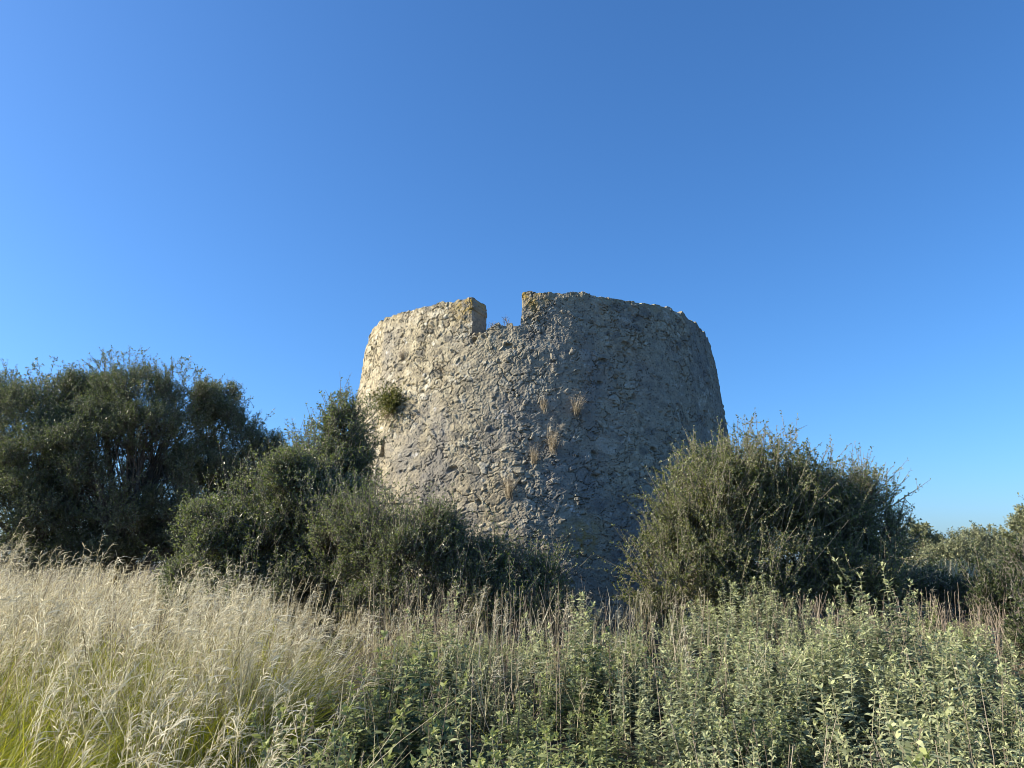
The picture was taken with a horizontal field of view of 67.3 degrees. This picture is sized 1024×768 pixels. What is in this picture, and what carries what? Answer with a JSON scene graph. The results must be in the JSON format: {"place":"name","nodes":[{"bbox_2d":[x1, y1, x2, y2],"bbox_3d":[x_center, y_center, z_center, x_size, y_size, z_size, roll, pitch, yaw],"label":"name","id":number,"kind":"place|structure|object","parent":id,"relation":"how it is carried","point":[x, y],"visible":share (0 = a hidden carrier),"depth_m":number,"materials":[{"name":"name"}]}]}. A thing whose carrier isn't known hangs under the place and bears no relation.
{"place":"outdoors","nodes":[
{"label":"outdoors","id":0,"kind":"place"},
{"bbox_2d":[0,590,1023,767],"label":"green grass","id":1,"kind":"structure","parent":0,"point":[56,764],"depth_m":4.74,"materials":[{"name":"plant"}]},
{"bbox_2d":[0,517,1023,767],"bbox_3d":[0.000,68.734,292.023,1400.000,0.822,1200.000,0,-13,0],"label":"ground","id":2,"kind":"structure","parent":0,"point":[633,738],"depth_m":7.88,"materials":[{"name":"green plant"}]},
{"bbox_2d":[0,356,117,594],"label":"olive tree","id":3,"kind":"object","parent":2,"relation":"on","point":[21,397],"visible":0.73,"depth_m":20.89,"materials":[{"name":"green plant"}]},
{"bbox_2d":[12,345,226,595],"bbox_3d":[-10.994,2.393,21.870,6.035,7.319,4.585,0,-13,0],"label":"olive tree","id":4,"kind":"object","parent":2,"relation":"on","point":[132,501],"visible":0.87,"depth_m":21.23,"materials":[{"name":"green plant"}]},
{"bbox_2d":[146,377,307,567],"bbox_3d":[-8.410,3.056,23.691,6.108,6.970,3.823,5,-14,-21],"label":"olive tree","id":5,"kind":"object","parent":2,"relation":"on","point":[232,418],"visible":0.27,"depth_m":23.50,"materials":[{"name":"green plant"}]},
{"bbox_2d":[133,422,419,638],"bbox_3d":[-3.379,2.127,11.245,4.086,3.238,2.876,0,-13,0],"label":"wild olive shrub","id":6,"kind":"object","parent":2,"relation":"on","point":[253,526],"visible":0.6,"depth_m":10.87,"materials":[{"name":"green plant"}]},
{"bbox_2d":[272,702,362,767],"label":"leafy herb","id":7,"kind":"object","parent":2,"relation":"on","point":[346,752],"visible":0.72,"depth_m":3.96,"materials":[{"name":"green plant"}]},
{"bbox_2d":[248,704,395,767],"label":"leafy herb","id":8,"kind":"object","parent":2,"relation":"on","point":[265,743],"visible":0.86,"depth_m":3.47,"materials":[{"name":"green plant"}]},
{"bbox_2d":[251,372,396,626],"bbox_3d":[-2.982,1.872,12.390,2.240,4.127,2.051,7,-15,-28],"label":"olive sapling","id":9,"kind":"object","parent":2,"relation":"on","point":[353,439],"visible":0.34,"depth_m":12.35,"materials":[{"name":"green plant"}]},
{"bbox_2d":[302,673,393,767],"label":"leafy herb","id":10,"kind":"object","parent":2,"relation":"on","point":[360,733],"visible":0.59,"depth_m":4.51,"materials":[{"name":"green plant"}]},
{"bbox_2d":[326,630,475,767],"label":"leafy herb","id":11,"kind":"object","parent":2,"relation":"on","point":[435,727],"visible":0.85,"depth_m":4.58,"materials":[{"name":"green plant"}]},
{"bbox_2d":[372,634,430,705],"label":"leafy herb","id":12,"kind":"object","parent":2,"relation":"on","point":[401,655],"visible":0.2,"depth_m":6.39,"materials":[{"name":"green plant"}]},
{"bbox_2d":[363,646,443,728],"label":"leafy herb","id":13,"kind":"object","parent":2,"relation":"on","point":[390,676],"visible":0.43,"depth_m":5.72,"materials":[{"name":"green plant"}]},
{"bbox_2d":[375,681,435,756],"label":"leafy herb","id":14,"kind":"object","parent":2,"relation":"on","point":[391,717],"visible":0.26,"depth_m":5.28,"materials":[{"name":"green plant"}]},
{"bbox_2d":[373,591,470,708],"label":"leafy herb","id":15,"kind":"object","parent":2,"relation":"on","point":[427,651],"visible":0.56,"depth_m":6.26,"materials":[{"name":"green plant"}]},
{"bbox_2d":[415,698,467,758],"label":"leafy herb","id":16,"kind":"object","parent":2,"relation":"on","point":[443,741],"visible":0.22,"depth_m":5.10,"materials":[{"name":"green plant"}]},
{"bbox_2d":[295,462,593,648],"bbox_3d":[-1.006,2.188,9.751,4.054,2.434,2.134,-3,-13,12],"label":"mastic shrub","id":17,"kind":"object","parent":2,"relation":"on","point":[374,538],"visible":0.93,"depth_m":9.47,"materials":[{"name":"green plant"}]},
{"bbox_2d":[425,625,482,686],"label":"leafy herb","id":18,"kind":"object","parent":2,"relation":"on","point":[454,660],"visible":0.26,"depth_m":6.75,"materials":[{"name":"green plant"}]},
{"bbox_2d":[429,638,488,719],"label":"leafy herb","id":19,"kind":"object","parent":2,"relation":"on","point":[453,690],"visible":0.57,"depth_m":5.92,"materials":[{"name":"green plant"}]},
{"bbox_2d":[410,735,509,767],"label":"leafy herb","id":20,"kind":"object","parent":2,"relation":"on","point":[428,762],"visible":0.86,"depth_m":3.27,"materials":[{"name":"green plant"}]},
{"bbox_2d":[417,714,522,767],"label":"leafy herb","id":21,"kind":"object","parent":2,"relation":"on","point":[459,744],"visible":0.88,"depth_m":3.76,"materials":[{"name":"green plant"}]},
{"bbox_2d":[440,659,503,737],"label":"leafy herb","id":22,"kind":"object","parent":2,"relation":"on","point":[473,709],"visible":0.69,"depth_m":5.55,"materials":[{"name":"green plant"}]},
{"bbox_2d":[459,629,501,681],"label":"leafy herb","id":23,"kind":"object","parent":2,"relation":"on","point":[482,652],"visible":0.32,"depth_m":7.06,"materials":[{"name":"green plant"}]},
{"bbox_2d":[463,714,506,767],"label":"leafy herb","id":24,"kind":"object","parent":2,"relation":"on","point":[483,750],"visible":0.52,"depth_m":4.71,"materials":[{"name":"green plant"}]},
{"bbox_2d":[487,691,534,750],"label":"leafy herb","id":25,"kind":"object","parent":2,"relation":"on","point":[512,723],"visible":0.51,"depth_m":5.30,"materials":[{"name":"green plant"}]},
{"bbox_2d":[476,725,559,767],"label":"leafy herb","id":26,"kind":"object","parent":2,"relation":"on","point":[546,738],"visible":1,"depth_m":3.30,"materials":[{"name":"green plant"}]},
{"bbox_2d":[492,653,544,711],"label":"leafy herb","id":27,"kind":"object","parent":2,"relation":"on","point":[511,672],"visible":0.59,"depth_m":6.11,"materials":[{"name":"green plant"}]},
{"bbox_2d":[502,691,557,766],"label":"leafy herb","id":28,"kind":"object","parent":2,"relation":"on","point":[511,738],"visible":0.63,"depth_m":4.90,"materials":[{"name":"green plant"}]},
{"bbox_2d":[507,617,554,692],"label":"leafy herb","id":29,"kind":"object","parent":2,"relation":"on","point":[530,659],"visible":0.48,"depth_m":6.77,"materials":[{"name":"green plant"}]},
{"bbox_2d":[472,711,595,767],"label":"leafy herb","id":30,"kind":"object","parent":2,"relation":"on","point":[476,755],"visible":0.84,"depth_m":3.73,"materials":[{"name":"green plant"}]},
{"bbox_2d":[502,725,587,767],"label":"leafy herb","id":31,"kind":"object","parent":2,"relation":"on","point":[557,757],"visible":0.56,"depth_m":4.15,"materials":[{"name":"green plant"}]},
{"bbox_2d":[355,291,756,624],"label":"stone tower","id":32,"kind":"structure","parent":2,"relation":"on","point":[474,423],"depth_m":14.25,"materials":[{"name":"beige stone"}]},
{"bbox_2d":[367,377,412,428],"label":"shrub","id":33,"kind":"object","parent":32,"relation":"attached to","point":[389,402],"visible":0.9,"depth_m":15.00,"materials":[{"name":"green plant"}]},
{"bbox_2d":[515,592,610,725],"bbox_3d":[0.392,2.091,5.881,0.712,1.003,0.733,-8,-15,30],"label":"leafy herb","id":34,"kind":"object","parent":2,"relation":"on","point":[578,659],"visible":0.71,"depth_m":5.82,"materials":[{"name":"green plant"}]},
{"bbox_2d":[531,648,612,742],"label":"leafy herb","id":35,"kind":"object","parent":2,"relation":"on","point":[563,705],"visible":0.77,"depth_m":5.42,"materials":[{"name":"green plant"}]},
{"bbox_2d":[557,704,606,765],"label":"leafy herb","id":36,"kind":"object","parent":2,"relation":"on","point":[578,738],"visible":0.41,"depth_m":5.05,"materials":[{"name":"green plant"}]},
{"bbox_2d":[547,642,618,708],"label":"leafy herb","id":37,"kind":"object","parent":2,"relation":"on","point":[568,668],"visible":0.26,"depth_m":6.18,"materials":[{"name":"green plant"}]},
{"bbox_2d":[158,577,1023,767],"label":"dry stalks","id":38,"kind":"object","parent":2,"relation":"on","point":[997,647],"visible":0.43,"depth_m":6.81,"materials":[{"name":"plant"}]},
{"bbox_2d":[531,712,652,767],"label":"leafy herb","id":39,"kind":"object","parent":2,"relation":"on","point":[590,751],"visible":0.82,"depth_m":3.97,"materials":[{"name":"green plant"}]},
{"bbox_2d":[566,701,629,767],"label":"leafy herb","id":40,"kind":"object","parent":2,"relation":"on","point":[600,741],"visible":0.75,"depth_m":4.51,"materials":[{"name":"green plant"}]},
{"bbox_2d":[579,626,663,727],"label":"leafy herb","id":41,"kind":"object","parent":2,"relation":"on","point":[608,674],"visible":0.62,"depth_m":5.75,"materials":[{"name":"green plant"}]},
{"bbox_2d":[602,629,643,681],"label":"leafy herb","id":42,"kind":"object","parent":2,"relation":"on","point":[625,662],"visible":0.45,"depth_m":7.24,"materials":[{"name":"green plant"}]},
{"bbox_2d":[594,655,658,746],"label":"leafy herb","id":43,"kind":"object","parent":2,"relation":"on","point":[619,699],"visible":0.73,"depth_m":5.31,"materials":[{"name":"green plant"}]},
{"bbox_2d":[618,620,688,715],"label":"leafy herb","id":44,"kind":"object","parent":2,"relation":"on","point":[658,667],"visible":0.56,"depth_m":6.12,"materials":[{"name":"green plant"}]},
{"bbox_2d":[610,698,705,767],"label":"leafy herb","id":45,"kind":"object","parent":2,"relation":"on","point":[643,744],"visible":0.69,"depth_m":4.60,"materials":[{"name":"green plant"}]},
{"bbox_2d":[657,603,698,662],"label":"leafy herb","id":46,"kind":"object","parent":2,"relation":"on","point":[677,635],"visible":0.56,"depth_m":8.35,"materials":[{"name":"green plant"}]},
{"bbox_2d":[634,648,740,767],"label":"leafy herb","id":47,"kind":"object","parent":2,"relation":"on","point":[672,739],"visible":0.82,"depth_m":4.37,"materials":[{"name":"green plant"}]},
{"bbox_2d":[655,668,728,756],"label":"leafy herb","id":48,"kind":"object","parent":2,"relation":"on","point":[689,699],"visible":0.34,"depth_m":5.10,"materials":[{"name":"green plant"}]},
{"bbox_2d":[665,644,734,717],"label":"leafy herb","id":49,"kind":"object","parent":2,"relation":"on","point":[716,666],"visible":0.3,"depth_m":5.80,"materials":[{"name":"green plant"}]},
{"bbox_2d":[672,647,736,739],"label":"leafy herb","id":50,"kind":"object","parent":2,"relation":"on","point":[722,669],"visible":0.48,"depth_m":5.49,"materials":[{"name":"green plant"}]},
{"bbox_2d":[661,716,761,767],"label":"leafy herb","id":51,"kind":"object","parent":2,"relation":"on","point":[676,764],"visible":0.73,"depth_m":4.12,"materials":[{"name":"green plant"}]},
{"bbox_2d":[665,696,758,767],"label":"leafy herb","id":52,"kind":"object","parent":2,"relation":"on","point":[724,732],"visible":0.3,"depth_m":4.58,"materials":[{"name":"green plant"}]},
{"bbox_2d":[681,577,747,670],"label":"leafy herb","id":53,"kind":"object","parent":2,"relation":"on","point":[728,631],"visible":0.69,"depth_m":7.81,"materials":[{"name":"green plant"}]},
{"bbox_2d":[688,600,747,662],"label":"leafy herb","id":54,"kind":"object","parent":2,"relation":"on","point":[712,639],"visible":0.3,"depth_m":8.51,"materials":[{"name":"green plant"}]},
{"bbox_2d":[680,623,770,704],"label":"leafy herb","id":55,"kind":"object","parent":2,"relation":"on","point":[708,647],"visible":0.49,"depth_m":6.11,"materials":[{"name":"green plant"}]},
{"bbox_2d":[711,576,776,661],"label":"leafy herb","id":56,"kind":"object","parent":2,"relation":"on","point":[746,601],"visible":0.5,"depth_m":8.23,"materials":[{"name":"green plant"}]},
{"bbox_2d":[706,664,783,766],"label":"leafy herb","id":57,"kind":"object","parent":2,"relation":"on","point":[739,685],"visible":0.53,"depth_m":4.87,"materials":[{"name":"green plant"}]},
{"bbox_2d":[718,736,776,767],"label":"leafy herb","id":58,"kind":"object","parent":2,"relation":"on","point":[725,747],"visible":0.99,"depth_m":3.68,"materials":[{"name":"green plant"}]},
{"bbox_2d":[717,643,779,729],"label":"leafy herb","id":59,"kind":"object","parent":2,"relation":"on","point":[771,665],"visible":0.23,"depth_m":5.67,"materials":[{"name":"green plant"}]},
{"bbox_2d":[716,560,785,658],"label":"leafy herb","id":60,"kind":"object","parent":2,"relation":"on","point":[763,619],"visible":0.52,"depth_m":8.74,"materials":[{"name":"green plant"}]},
{"bbox_2d":[730,626,806,706],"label":"leafy herb","id":61,"kind":"object","parent":2,"relation":"on","point":[762,633],"visible":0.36,"depth_m":6.26,"materials":[{"name":"green plant"}]},
{"bbox_2d":[720,619,820,752],"bbox_3d":[1.786,2.106,5.367,0.684,0.874,0.622,-5,-14,20],"label":"leafy herb","id":62,"kind":"object","parent":2,"relation":"on","point":[768,669],"visible":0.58,"depth_m":5.29,"materials":[{"name":"green plant"}]},
{"bbox_2d":[593,410,951,636],"bbox_3d":[3.436,2.002,10.736,4.602,3.362,2.891,0,-13,0],"label":"thorny shrub","id":63,"kind":"object","parent":2,"relation":"on","point":[748,503],"visible":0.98,"depth_m":10.29,"materials":[{"name":"green plant"}]},
{"bbox_2d":[729,697,825,767],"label":"leafy herb","id":64,"kind":"object","parent":2,"relation":"on","point":[775,749],"visible":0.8,"depth_m":4.41,"materials":[{"name":"green plant"}]},
{"bbox_2d":[755,609,804,672],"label":"leafy herb","id":65,"kind":"object","parent":2,"relation":"on","point":[793,635],"visible":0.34,"depth_m":7.74,"materials":[{"name":"green plant"}]},
{"bbox_2d":[750,575,814,651],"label":"leafy herb","id":66,"kind":"object","parent":2,"relation":"on","point":[772,593],"visible":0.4,"depth_m":9.13,"materials":[{"name":"green plant"}]},
{"bbox_2d":[774,588,818,663],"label":"leafy herb","id":67,"kind":"object","parent":2,"relation":"on","point":[789,623],"visible":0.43,"depth_m":8.14,"materials":[{"name":"green plant"}]},
{"bbox_2d":[767,670,845,767],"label":"leafy herb","id":68,"kind":"object","parent":2,"relation":"on","point":[800,706],"visible":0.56,"depth_m":4.84,"materials":[{"name":"green plant"}]},
{"bbox_2d":[767,626,850,738],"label":"leafy herb","id":69,"kind":"object","parent":2,"relation":"on","point":[816,662],"visible":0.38,"depth_m":5.62,"materials":[{"name":"green plant"}]},
{"bbox_2d":[767,602,857,723],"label":"leafy herb","id":70,"kind":"object","parent":2,"relation":"on","point":[814,667],"visible":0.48,"depth_m":5.89,"materials":[{"name":"green plant"}]},
{"bbox_2d":[799,617,869,698],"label":"leafy herb","id":71,"kind":"object","parent":2,"relation":"on","point":[851,637],"visible":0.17,"depth_m":6.36,"materials":[{"name":"green plant"}]},
{"bbox_2d":[805,596,868,664],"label":"leafy herb","id":72,"kind":"object","parent":2,"relation":"on","point":[854,626],"visible":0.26,"depth_m":7.80,"materials":[{"name":"green plant"}]},
{"bbox_2d":[820,735,886,767],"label":"leafy herb","id":73,"kind":"object","parent":2,"relation":"on","point":[831,764],"visible":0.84,"depth_m":4.19,"materials":[{"name":"green plant"}]},
{"bbox_2d":[793,655,933,767],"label":"leafy herb","id":74,"kind":"object","parent":2,"relation":"on","point":[850,750],"visible":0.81,"depth_m":4.42,"materials":[{"name":"green plant"}]},
{"bbox_2d":[800,441,930,638],"bbox_3d":[5.068,2.301,11.227,1.838,2.940,1.714,0,-13,0],"label":"thorny shrub","id":75,"kind":"object","parent":2,"relation":"on","point":[892,519],"visible":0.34,"depth_m":11.03,"materials":[{"name":"green plant"}]},
{"bbox_2d":[832,647,898,732],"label":"leafy herb","id":76,"kind":"object","parent":2,"relation":"on","point":[866,695],"visible":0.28,"depth_m":5.55,"materials":[{"name":"green plant"}]},
{"bbox_2d":[811,628,920,756],"bbox_3d":[2.433,2.104,5.301,0.702,0.834,0.658,-11,-18,34],"label":"leafy herb","id":77,"kind":"object","parent":2,"relation":"on","point":[858,709],"visible":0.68,"depth_m":5.21,"materials":[{"name":"green plant"}]},
{"bbox_2d":[828,644,904,715],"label":"leafy herb","id":78,"kind":"object","parent":2,"relation":"on","point":[861,664],"visible":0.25,"depth_m":6.00,"materials":[{"name":"green plant"}]},
{"bbox_2d":[814,557,919,701],"bbox_3d":[2.995,2.045,6.309,0.844,1.232,0.647,8,-15,-32],"label":"leafy herb","id":79,"kind":"object","parent":2,"relation":"on","point":[871,650],"visible":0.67,"depth_m":6.21,"materials":[{"name":"green plant"}]},
{"bbox_2d":[853,605,911,665],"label":"leafy herb","id":80,"kind":"object","parent":2,"relation":"on","point":[886,624],"visible":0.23,"depth_m":7.82,"materials":[{"name":"green plant"}]},
{"bbox_2d":[905,747,934,767],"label":"leafy herb","id":81,"kind":"object","parent":2,"relation":"on","point":[921,755],"visible":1,"depth_m":2.68,"materials":[{"name":"green plant"}]},
{"bbox_2d":[834,559,1008,620],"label":"dark shrub","id":82,"kind":"object","parent":2,"relation":"on","point":[940,590],"visible":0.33,"depth_m":13.78,"materials":[{"name":"green plant"}]},
{"bbox_2d":[898,515,945,566],"bbox_3d":[15.579,6.407,29.325,2.153,2.834,2.511,10,-16,-37],"label":"tree","id":83,"kind":"object","parent":2,"relation":"on","point":[928,535],"visible":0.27,"depth_m":29.19,"materials":[{"name":"green plant"}]},
{"bbox_2d":[879,706,965,767],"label":"leafy herb","id":84,"kind":"object","parent":2,"relation":"on","point":[947,713],"visible":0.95,"depth_m":2.79,"materials":[{"name":"green plant"}]},
{"bbox_2d":[891,599,955,659],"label":"leafy herb","id":85,"kind":"object","parent":2,"relation":"on","point":[934,617],"visible":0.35,"depth_m":8.46,"materials":[{"name":"green plant"}]},
{"bbox_2d":[861,709,990,767],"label":"leafy herb","id":86,"kind":"object","parent":2,"relation":"on","point":[939,736],"visible":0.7,"depth_m":4.04,"materials":[{"name":"green plant"}]},
{"bbox_2d":[877,669,976,767],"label":"leafy herb","id":87,"kind":"object","parent":2,"relation":"on","point":[926,706],"visible":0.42,"depth_m":4.74,"materials":[{"name":"green plant"}]},
{"bbox_2d":[880,555,976,582],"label":"bush","id":88,"kind":"object","parent":2,"relation":"on","point":[936,561],"visible":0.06,"depth_m":22.84,"materials":[{"name":"green plant"}]},
{"bbox_2d":[872,647,985,741],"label":"leafy herb","id":89,"kind":"object","parent":2,"relation":"on","point":[944,678],"visible":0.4,"depth_m":5.39,"materials":[{"name":"green plant"}]},
{"bbox_2d":[891,616,967,711],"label":"leafy herb","id":90,"kind":"object","parent":2,"relation":"on","point":[926,653],"visible":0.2,"depth_m":6.18,"materials":[{"name":"green plant"}]},
{"bbox_2d":[884,625,996,732],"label":"leafy herb","id":91,"kind":"object","parent":2,"relation":"on","point":[934,669],"visible":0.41,"depth_m":5.62,"materials":[{"name":"green plant"}]},
{"bbox_2d":[913,728,991,767],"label":"leafy herb","id":92,"kind":"object","parent":2,"relation":"on","point":[958,741],"visible":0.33,"depth_m":4.35,"materials":[{"name":"green plant"}]},
{"bbox_2d":[912,530,1008,585],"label":"dark shrub","id":93,"kind":"object","parent":2,"relation":"on","point":[948,552],"visible":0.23,"depth_m":24.73,"materials":[{"name":"green plant"}]},
{"bbox_2d":[920,624,1021,730],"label":"leafy herb","id":94,"kind":"object","parent":2,"relation":"on","point":[992,656],"visible":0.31,"depth_m":5.91,"materials":[{"name":"green plant"}]},
{"bbox_2d":[927,520,1019,567],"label":"bush","id":95,"kind":"object","parent":2,"relation":"on","point":[979,534],"visible":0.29,"depth_m":29.20,"materials":[{"name":"green plant"}]},
{"bbox_2d":[933,627,1023,767],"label":"leafy herb","id":96,"kind":"object","parent":2,"relation":"on","point":[1000,668],"visible":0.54,"depth_m":4.95,"materials":[{"name":"green plant"}]},
{"bbox_2d":[943,683,1023,767],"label":"leafy herb","id":97,"kind":"object","parent":2,"relation":"on","point":[971,716],"visible":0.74,"depth_m":4.51,"materials":[{"name":"green plant"}]},
{"bbox_2d":[953,533,1023,669],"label":"dark shrub","id":98,"kind":"object","parent":2,"relation":"on","point":[989,585],"visible":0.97,"depth_m":8.63,"materials":[{"name":"green plant"}]},
{"bbox_2d":[957,650,1023,744],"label":"leafy herb","id":99,"kind":"object","parent":2,"relation":"on","point":[999,676],"visible":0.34,"depth_m":5.46,"materials":[{"name":"green plant"}]},
{"bbox_2d":[971,615,1021,675],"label":"leafy herb","id":100,"kind":"object","parent":2,"relation":"on","point":[1005,645],"visible":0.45,"depth_m":7.43,"materials":[{"name":"green plant"}]},
{"bbox_2d":[970,720,1023,767],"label":"leafy herb","id":101,"kind":"object","parent":2,"relation":"on","point":[1018,723],"visible":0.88,"depth_m":3.89,"materials":[{"name":"green plant"}]},
{"bbox_2d":[993,492,1023,552],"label":"tree","id":102,"kind":"object","parent":2,"relation":"on","point":[1016,518],"visible":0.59,"depth_m":24.64,"materials":[{"name":"green plant"}]},
{"bbox_2d":[0,0,1023,562],"label":"sky","id":103,"kind":"structure","parent":0,"point":[832,191],"materials":[{"name":"blue"}]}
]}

